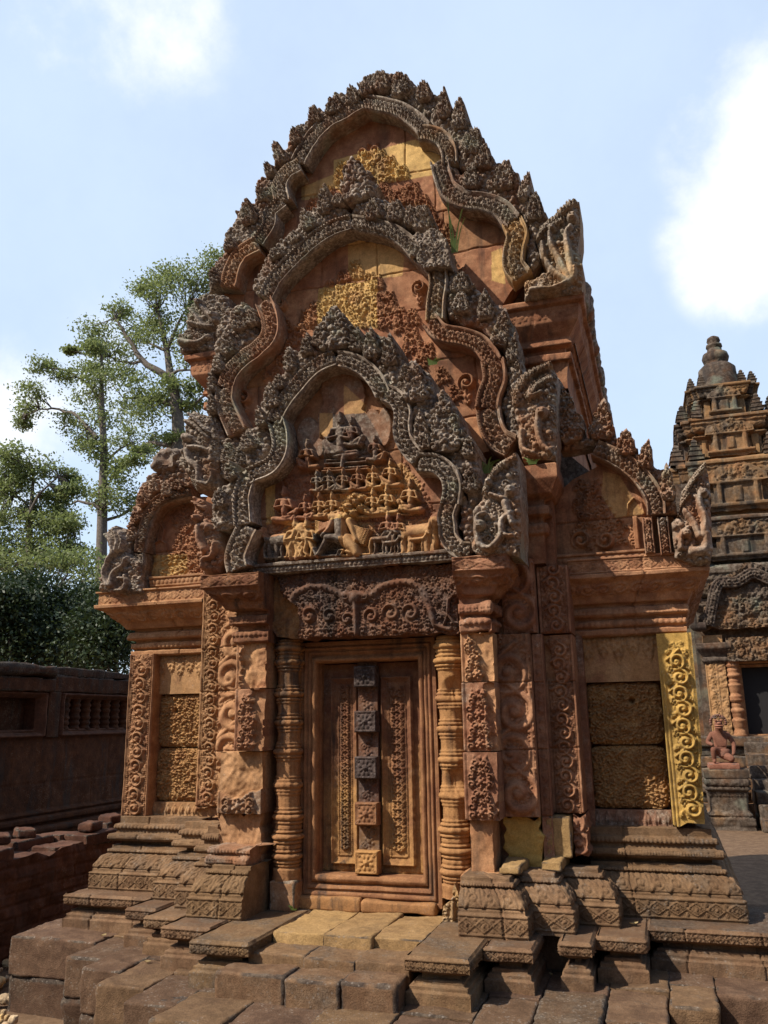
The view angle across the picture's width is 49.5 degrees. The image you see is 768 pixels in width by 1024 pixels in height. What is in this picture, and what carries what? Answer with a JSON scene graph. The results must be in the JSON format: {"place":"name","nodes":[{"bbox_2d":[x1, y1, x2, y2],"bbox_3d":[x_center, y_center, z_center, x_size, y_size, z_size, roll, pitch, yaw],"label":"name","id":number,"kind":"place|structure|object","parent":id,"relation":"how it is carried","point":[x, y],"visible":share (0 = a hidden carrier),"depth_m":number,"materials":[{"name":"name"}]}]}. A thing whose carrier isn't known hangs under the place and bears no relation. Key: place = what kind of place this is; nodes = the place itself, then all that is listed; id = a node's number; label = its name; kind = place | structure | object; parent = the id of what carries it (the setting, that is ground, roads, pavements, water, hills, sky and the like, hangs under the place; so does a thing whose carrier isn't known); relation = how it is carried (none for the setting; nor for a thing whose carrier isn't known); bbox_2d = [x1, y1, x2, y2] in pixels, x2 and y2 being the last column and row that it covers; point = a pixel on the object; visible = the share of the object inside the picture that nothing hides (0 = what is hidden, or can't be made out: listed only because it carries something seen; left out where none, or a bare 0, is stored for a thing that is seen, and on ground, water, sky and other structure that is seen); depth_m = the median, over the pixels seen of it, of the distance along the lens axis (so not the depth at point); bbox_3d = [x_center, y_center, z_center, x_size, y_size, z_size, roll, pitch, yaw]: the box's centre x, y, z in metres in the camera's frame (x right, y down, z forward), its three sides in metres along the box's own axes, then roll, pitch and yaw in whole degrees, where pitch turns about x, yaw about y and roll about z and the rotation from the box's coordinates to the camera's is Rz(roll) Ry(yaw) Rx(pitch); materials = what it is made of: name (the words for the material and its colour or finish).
{"place":"outdoors","nodes":[
{"label":"outdoors","id":0,"kind":"place"},
{"bbox_2d":[0,438,91,578],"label":"leafy tree","id":1,"kind":"object","parent":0,"point":[58,499],"visible":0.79,"depth_m":35.04,"materials":[{"name":"green plant"}]},
{"bbox_2d":[0,826,767,1023],"bbox_3d":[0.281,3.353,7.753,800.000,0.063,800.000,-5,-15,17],"label":"ground","id":2,"kind":"structure","parent":0,"point":[746,852],"depth_m":7.66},
{"bbox_2d":[0,959,18,1023],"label":"pebbles","id":3,"kind":"object","parent":2,"relation":"on","point":[4,1000],"visible":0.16,"depth_m":4.21,"materials":[{"name":"stone"}]},
{"bbox_2d":[0,571,87,667],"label":"bush","id":4,"kind":"object","parent":2,"relation":"on","point":[17,606],"visible":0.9,"depth_m":23.15,"materials":[{"name":"green plant"}]},
{"bbox_2d":[0,537,110,669],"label":"bush","id":5,"kind":"object","parent":2,"relation":"on","point":[55,559],"visible":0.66,"depth_m":31.67,"materials":[{"name":"green plant"}]},
{"bbox_2d":[0,562,120,672],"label":"bush","id":6,"kind":"object","parent":2,"relation":"on","point":[36,579],"visible":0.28,"depth_m":24.94,"materials":[{"name":"green plant"}]},
{"bbox_2d":[0,822,121,967],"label":"brick wall","id":7,"kind":"structure","parent":2,"relation":"on","point":[41,874],"depth_m":5.34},
{"bbox_2d":[0,832,10,844],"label":"loose brick","id":8,"kind":"object","parent":7,"relation":"on","point":[5,838],"visible":1,"depth_m":5.27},
{"bbox_2d":[13,827,35,838],"bbox_3d":[-2.426,2.167,5.628,0.131,0.072,0.177,7,-16,-30],"label":"loose brick","id":9,"kind":"object","parent":7,"relation":"on","point":[24,832],"visible":1,"depth_m":5.57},
{"bbox_2d":[78,820,102,831],"bbox_3d":[-2.086,2.232,5.918,0.132,0.075,0.178,-3,-14,7],"label":"loose brick","id":10,"kind":"object","parent":7,"relation":"on","point":[89,826],"visible":1,"depth_m":5.85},
{"bbox_2d":[98,813,120,823],"bbox_3d":[-2.079,2.340,6.362,0.181,0.075,0.131,-11,-17,36],"label":"loose brick","id":11,"kind":"object","parent":7,"relation":"on","point":[114,818],"visible":0.69,"depth_m":6.31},
{"bbox_2d":[0,662,128,838],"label":"gallery wall","id":12,"kind":"structure","parent":2,"relation":"on","point":[62,741],"depth_m":9.10,"materials":[{"name":"stone"}]},
{"bbox_2d":[0,691,48,738],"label":"window frame","id":13,"kind":"structure","parent":12,"relation":"in","point":[21,712],"depth_m":8.82,"materials":[{"name":"stone"}]},
{"bbox_2d":[58,693,127,736],"bbox_3d":[-3.397,2.459,10.107,0.366,0.470,1.940,-5,-15,17],"label":"window frame","id":14,"kind":"structure","parent":12,"relation":"in","point":[64,696],"depth_m":9.56,"materials":[{"name":"stone"}]},
{"bbox_2d":[17,574,127,672],"bbox_3d":[-9.475,3.743,25.684,4.948,3.968,5.016,-5,-15,17],"label":"bush","id":15,"kind":"object","parent":2,"relation":"on","point":[83,585],"visible":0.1,"depth_m":25.71,"materials":[{"name":"green plant"}]},
{"bbox_2d":[40,582,135,673],"bbox_3d":[-7.598,3.393,22.986,3.569,3.115,3.427,9,-17,-35],"label":"bush","id":16,"kind":"object","parent":2,"relation":"on","point":[109,644],"visible":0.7,"depth_m":22.40,"materials":[{"name":"green plant"}]},
{"bbox_2d":[7,918,767,1023],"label":"stone terrace","id":17,"kind":"structure","parent":2,"relation":"on","point":[69,975],"depth_m":3.25,"materials":[{"name":"stone"}]},
{"bbox_2d":[62,887,767,1013],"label":"moulded plinth","id":18,"kind":"structure","parent":17,"relation":"on","point":[391,963],"depth_m":3.40,"materials":[{"name":"stone"}]},
{"bbox_2d":[88,69,749,940],"bbox_3d":[0.243,-0.188,5.620,3.468,4.969,3.154,-5,-15,17],"label":"sandstone shrine","id":19,"kind":"object","parent":18,"relation":"on","point":[394,647],"visible":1,"depth_m":4.21,"materials":[{"name":"brown stone"}]},
{"bbox_2d":[323,664,358,870],"bbox_3d":[-0.208,1.282,4.232,0.209,1.000,0.096,-5,-15,17],"label":"door leaf","id":20,"kind":"structure","parent":19,"relation":"in","point":[341,743],"depth_m":4.20,"materials":[{"name":"stone"}]},
{"bbox_2d":[379,662,422,873],"bbox_3d":[0.097,1.254,4.136,0.227,1.000,0.097,-5,-15,17],"label":"door leaf","id":21,"kind":"structure","parent":19,"relation":"in","point":[401,803],"depth_m":4.11,"materials":[{"name":"stone"}]},
{"bbox_2d":[427,357,441,364],"bbox_3d":[0.265,-0.774,4.252,0.087,0.040,0.015,-5,-15,17],"label":"weed","id":22,"kind":"object","parent":19,"relation":"on","point":[433,362],"visible":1,"depth_m":4.26,"materials":[{"name":"green plant"}]},
{"bbox_2d":[446,197,464,252],"bbox_3d":[0.396,-1.571,4.538,0.096,0.299,0.082,-5,-15,17],"label":"weed","id":23,"kind":"object","parent":19,"relation":"on","point":[454,243],"visible":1,"depth_m":4.55,"materials":[{"name":"green plant"}]},
{"bbox_2d":[482,456,497,473],"bbox_3d":[0.506,-0.231,4.096,0.130,0.079,0.028,-5,-15,17],"label":"weed","id":24,"kind":"object","parent":19,"relation":"on","point":[486,468],"visible":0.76,"depth_m":4.10,"materials":[{"name":"green plant"}]},
{"bbox_2d":[523,457,539,464],"bbox_3d":[0.720,-0.253,4.060,0.091,0.041,0.012,-5,-15,17],"label":"weed","id":25,"kind":"object","parent":19,"relation":"on","point":[529,461],"visible":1,"depth_m":4.06,"materials":[{"name":"green plant"}]},
{"bbox_2d":[702,768,758,830],"bbox_3d":[4.372,3.675,10.595,0.634,0.822,0.579,-5,-15,17],"label":"guardian pedestal","id":26,"kind":"object","parent":2,"relation":"on","point":[727,792],"visible":0.77,"depth_m":10.40,"materials":[{"name":"stone"}]},
{"bbox_2d":[706,714,739,769],"bbox_3d":[4.358,2.969,10.784,0.382,0.692,0.375,-5,-15,17],"label":"guardian statue","id":27,"kind":"object","parent":26,"relation":"on","point":[719,736],"visible":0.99,"depth_m":10.74,"materials":[{"name":"stone"}]},
{"bbox_2d":[701,735,767,818],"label":"tower platform","id":28,"kind":"structure","parent":2,"relation":"on","point":[739,757],"depth_m":11.54,"materials":[{"name":"stone"}]},
{"bbox_2d":[744,742,767,832],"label":"stone stairs","id":29,"kind":"structure","parent":2,"relation":"on","point":[756,754],"depth_m":10.94,"materials":[{"name":"stone"}]},
{"bbox_2d":[0,0,767,673],"label":"sky","id":30,"kind":"structure","parent":0,"point":[134,133],"materials":[{"name":"blue"}]},
{"bbox_2d":[668,336,767,736],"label":"temple tower","id":31,"kind":"structure","parent":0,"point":[720,428],"depth_m":12.53,"materials":[{"name":"stone"}]},
{"bbox_2d":[741,667,767,733],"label":"doorway","id":32,"kind":"structure","parent":31,"relation":"in","point":[755,679],"depth_m":12.02,"materials":[{"name":"black stone"}]},
{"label":"forest","id":33,"kind":"object","parent":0,"visible":0},
{"bbox_2d":[3,335,157,582],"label":"tall tree","id":34,"kind":"object","parent":33,"relation":"on","point":[104,488],"visible":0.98,"depth_m":42.52,"materials":[{"name":"green plant"}]},
{"bbox_2d":[59,241,223,456],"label":"tall tree","id":35,"kind":"object","parent":33,"relation":"on","point":[175,403],"visible":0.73,"depth_m":49.95,"materials":[{"name":"green plant"}]}
]}

